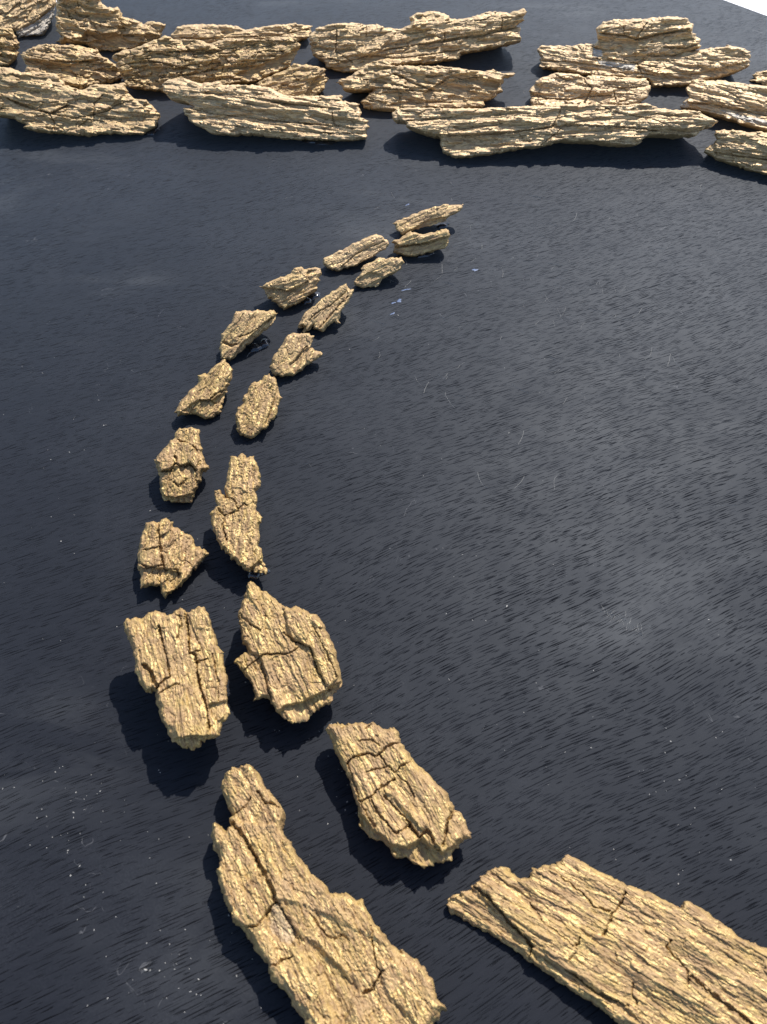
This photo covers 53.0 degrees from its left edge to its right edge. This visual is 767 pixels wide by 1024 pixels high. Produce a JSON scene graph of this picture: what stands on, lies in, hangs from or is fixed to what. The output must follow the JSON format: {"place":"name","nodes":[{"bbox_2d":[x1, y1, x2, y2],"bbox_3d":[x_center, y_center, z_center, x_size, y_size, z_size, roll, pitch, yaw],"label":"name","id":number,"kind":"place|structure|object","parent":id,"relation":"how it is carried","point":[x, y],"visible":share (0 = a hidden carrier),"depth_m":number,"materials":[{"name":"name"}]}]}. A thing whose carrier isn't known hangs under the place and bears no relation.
{"place":"outdoors","nodes":[
{"label":"outdoors","id":0,"kind":"place"},
{"bbox_2d":[56,0,766,15],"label":"ground","id":1,"kind":"structure","parent":0,"point":[759,6],"depth_m":1.10,"materials":[{"name":"white fabric"}]},
{"bbox_2d":[0,0,766,1023],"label":"wooden board","id":2,"kind":"object","parent":1,"relation":"on","point":[620,578],"visible":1,"depth_m":0.51,"materials":[{"name":"black wood"}]},
{"bbox_2d":[0,27,19,66],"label":"bark piece","id":3,"kind":"object","parent":2,"relation":"on","point":[9,46],"visible":1,"depth_m":0.92,"materials":[{"name":"brown wood"}]},
{"bbox_2d":[0,0,55,37],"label":"bark piece","id":4,"kind":"object","parent":2,"relation":"on","point":[24,18],"visible":0.98,"depth_m":0.97,"materials":[{"name":"brown wood"}]},
{"bbox_2d":[20,44,122,89],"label":"bark piece","id":5,"kind":"object","parent":2,"relation":"on","point":[78,67],"visible":0.88,"depth_m":0.88,"materials":[{"name":"brown wood"}]},
{"bbox_2d":[0,67,159,136],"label":"bark piece","id":6,"kind":"object","parent":2,"relation":"on","point":[48,103],"visible":1,"depth_m":0.81,"materials":[{"name":"brown wood"}]},
{"bbox_2d":[55,0,165,51],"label":"bark piece","id":7,"kind":"object","parent":2,"relation":"on","point":[96,24],"visible":0.97,"depth_m":0.94,"materials":[{"name":"brown wood"}]},
{"bbox_2d":[137,518,208,598],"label":"bark piece","id":8,"kind":"object","parent":2,"relation":"on","point":[170,557],"visible":1,"depth_m":0.47,"materials":[{"name":"brown wood"}]},
{"bbox_2d":[123,606,229,750],"bbox_3d":[-0.109,0.092,0.416,0.050,0.036,0.082,-12,59,-12],"label":"bark piece","id":9,"kind":"object","parent":2,"relation":"on","point":[179,670],"visible":1,"depth_m":0.41,"materials":[{"name":"brown wood"}]},
{"bbox_2d":[154,427,208,502],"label":"bark piece","id":10,"kind":"object","parent":2,"relation":"on","point":[182,466],"visible":1,"depth_m":0.51,"materials":[{"name":"brown wood"}]},
{"bbox_2d":[174,359,232,418],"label":"bark piece","id":11,"kind":"object","parent":2,"relation":"on","point":[204,398],"visible":1,"depth_m":0.56,"materials":[{"name":"brown wood"}]},
{"bbox_2d":[112,35,300,92],"bbox_3d":[-0.202,-0.524,0.889,0.216,0.043,0.088,-7,52,-6],"label":"bark piece","id":12,"kind":"object","parent":2,"relation":"on","point":[154,65],"visible":0.83,"depth_m":0.88,"materials":[{"name":"brown wood"}]},
{"bbox_2d":[209,453,269,578],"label":"bark piece","id":13,"kind":"object","parent":2,"relation":"on","point":[236,518],"visible":1,"depth_m":0.48,"materials":[{"name":"brown wood"}]},
{"bbox_2d":[171,23,311,43],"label":"bark piece","id":14,"kind":"object","parent":2,"relation":"on","point":[209,33],"visible":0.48,"depth_m":0.95,"materials":[{"name":"brown wood"}]},
{"bbox_2d":[219,309,277,359],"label":"bark piece","id":15,"kind":"object","parent":2,"relation":"on","point":[244,328],"visible":0.99,"depth_m":0.60,"materials":[{"name":"brown wood"}]},
{"bbox_2d":[235,374,281,438],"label":"bark piece","id":16,"kind":"object","parent":2,"relation":"on","point":[257,411],"visible":1,"depth_m":0.55,"materials":[{"name":"brown wood"}]},
{"bbox_2d":[162,78,368,144],"bbox_3d":[-0.125,-0.426,0.813,0.223,0.043,0.081,4,52,3],"label":"bark piece","id":17,"kind":"object","parent":2,"relation":"on","point":[219,108],"visible":1,"depth_m":0.80,"materials":[{"name":"brown wood"}]},
{"bbox_2d":[234,581,341,723],"bbox_3d":[-0.057,0.077,0.429,0.054,0.032,0.088,-21,62,-14],"label":"bark piece","id":18,"kind":"object","parent":2,"relation":"on","point":[287,663],"visible":1,"depth_m":0.42,"materials":[{"name":"brown wood"}]},
{"bbox_2d":[259,267,321,309],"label":"bark piece","id":19,"kind":"object","parent":2,"relation":"on","point":[297,285],"visible":1,"depth_m":0.63,"materials":[{"name":"brown wood"}]},
{"bbox_2d":[256,63,328,96],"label":"bark piece","id":20,"kind":"object","parent":2,"relation":"on","point":[293,79],"visible":0.85,"depth_m":0.86,"materials":[{"name":"brown wood"}]},
{"bbox_2d":[269,333,322,376],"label":"bark piece","id":21,"kind":"object","parent":2,"relation":"on","point":[294,354],"visible":1,"depth_m":0.59,"materials":[{"name":"brown wood"}]},
{"bbox_2d":[298,283,353,331],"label":"bark piece","id":22,"kind":"object","parent":2,"relation":"on","point":[322,314],"visible":1,"depth_m":0.62,"materials":[{"name":"brown wood"}]},
{"bbox_2d":[211,764,446,1023],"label":"bark piece","id":23,"kind":"object","parent":2,"relation":"on","point":[326,955],"visible":1,"depth_m":0.34,"materials":[{"name":"beige wood"}]},
{"bbox_2d":[323,234,388,270],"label":"bark piece","id":24,"kind":"object","parent":2,"relation":"on","point":[359,252],"visible":1,"depth_m":0.67,"materials":[{"name":"brown wood"}]},
{"bbox_2d":[354,257,403,287],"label":"bark piece","id":25,"kind":"object","parent":2,"relation":"on","point":[375,272],"visible":1,"depth_m":0.65,"materials":[{"name":"brown wood"}]},
{"bbox_2d":[2,165,765,1023],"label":"dust","id":26,"kind":"object","parent":2,"relation":"on","point":[480,481],"visible":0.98,"depth_m":0.58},
{"bbox_2d":[325,722,470,868],"bbox_3d":[0.004,0.139,0.387,0.047,0.023,0.088,-25,59,-15],"label":"bark piece","id":27,"kind":"object","parent":2,"relation":"on","point":[405,806],"visible":1,"depth_m":0.38,"materials":[{"name":"brown wood"}]},
{"bbox_2d":[309,8,526,72],"bbox_3d":[0.043,-0.572,0.924,0.264,0.048,0.094,-9,53,-7],"label":"bark piece","id":28,"kind":"object","parent":2,"relation":"on","point":[429,37],"visible":0.94,"depth_m":0.91,"materials":[{"name":"gold wood"}]},
{"bbox_2d":[391,229,449,257],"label":"bark piece","id":29,"kind":"object","parent":2,"relation":"on","point":[412,244],"visible":1,"depth_m":0.68,"materials":[{"name":"beige wood"}]},
{"bbox_2d":[336,59,514,111],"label":"bark piece","id":30,"kind":"object","parent":2,"relation":"on","point":[387,86],"visible":0.97,"depth_m":0.85,"materials":[{"name":"beige wood"}]},
{"bbox_2d":[392,204,462,234],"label":"bark piece","id":31,"kind":"object","parent":2,"relation":"on","point":[429,217],"visible":0.99,"depth_m":0.70,"materials":[{"name":"beige wood"}]},
{"bbox_2d":[392,103,717,157],"bbox_3d":[0.174,-0.397,0.792,0.331,0.040,0.077,0,52,0],"label":"bark piece","id":32,"kind":"object","parent":2,"relation":"on","point":[466,132],"visible":1,"depth_m":0.78,"materials":[{"name":"beige wood"}]},
{"bbox_2d":[529,73,650,105],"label":"bark piece","id":33,"kind":"object","parent":2,"relation":"on","point":[560,88],"visible":0.89,"depth_m":0.85,"materials":[{"name":"beige wood"}]},
{"bbox_2d":[446,854,766,1023],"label":"bark piece","id":34,"kind":"object","parent":2,"relation":"on","point":[618,951],"visible":1,"depth_m":0.34,"materials":[{"name":"beige wood"}]},
{"bbox_2d":[537,43,750,87],"bbox_3d":[0.299,-0.523,0.892,0.241,0.038,0.078,8,52,6],"label":"bark piece","id":35,"kind":"object","parent":2,"relation":"on","point":[685,69],"visible":0.95,"depth_m":0.88,"materials":[{"name":"brown wood"}]},
{"bbox_2d":[593,16,700,62],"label":"bark piece","id":36,"kind":"object","parent":35,"relation":"on","point":[639,39],"visible":0.98,"depth_m":0.89,"materials":[{"name":"brown wood"}]},
{"bbox_2d":[680,80,766,131],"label":"bark piece","id":37,"kind":"object","parent":2,"relation":"on","point":[743,104],"visible":0.99,"depth_m":0.82,"materials":[{"name":"beige wood"}]},
{"bbox_2d":[704,129,766,174],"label":"bark piece","id":38,"kind":"object","parent":2,"relation":"on","point":[746,151],"visible":1,"depth_m":0.77,"materials":[{"name":"beige wood"}]},
{"bbox_2d":[749,70,766,84],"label":"bark piece","id":39,"kind":"object","parent":2,"relation":"on","point":[760,77],"visible":1,"depth_m":0.90,"materials":[{"name":"gold wood"}]}
]}

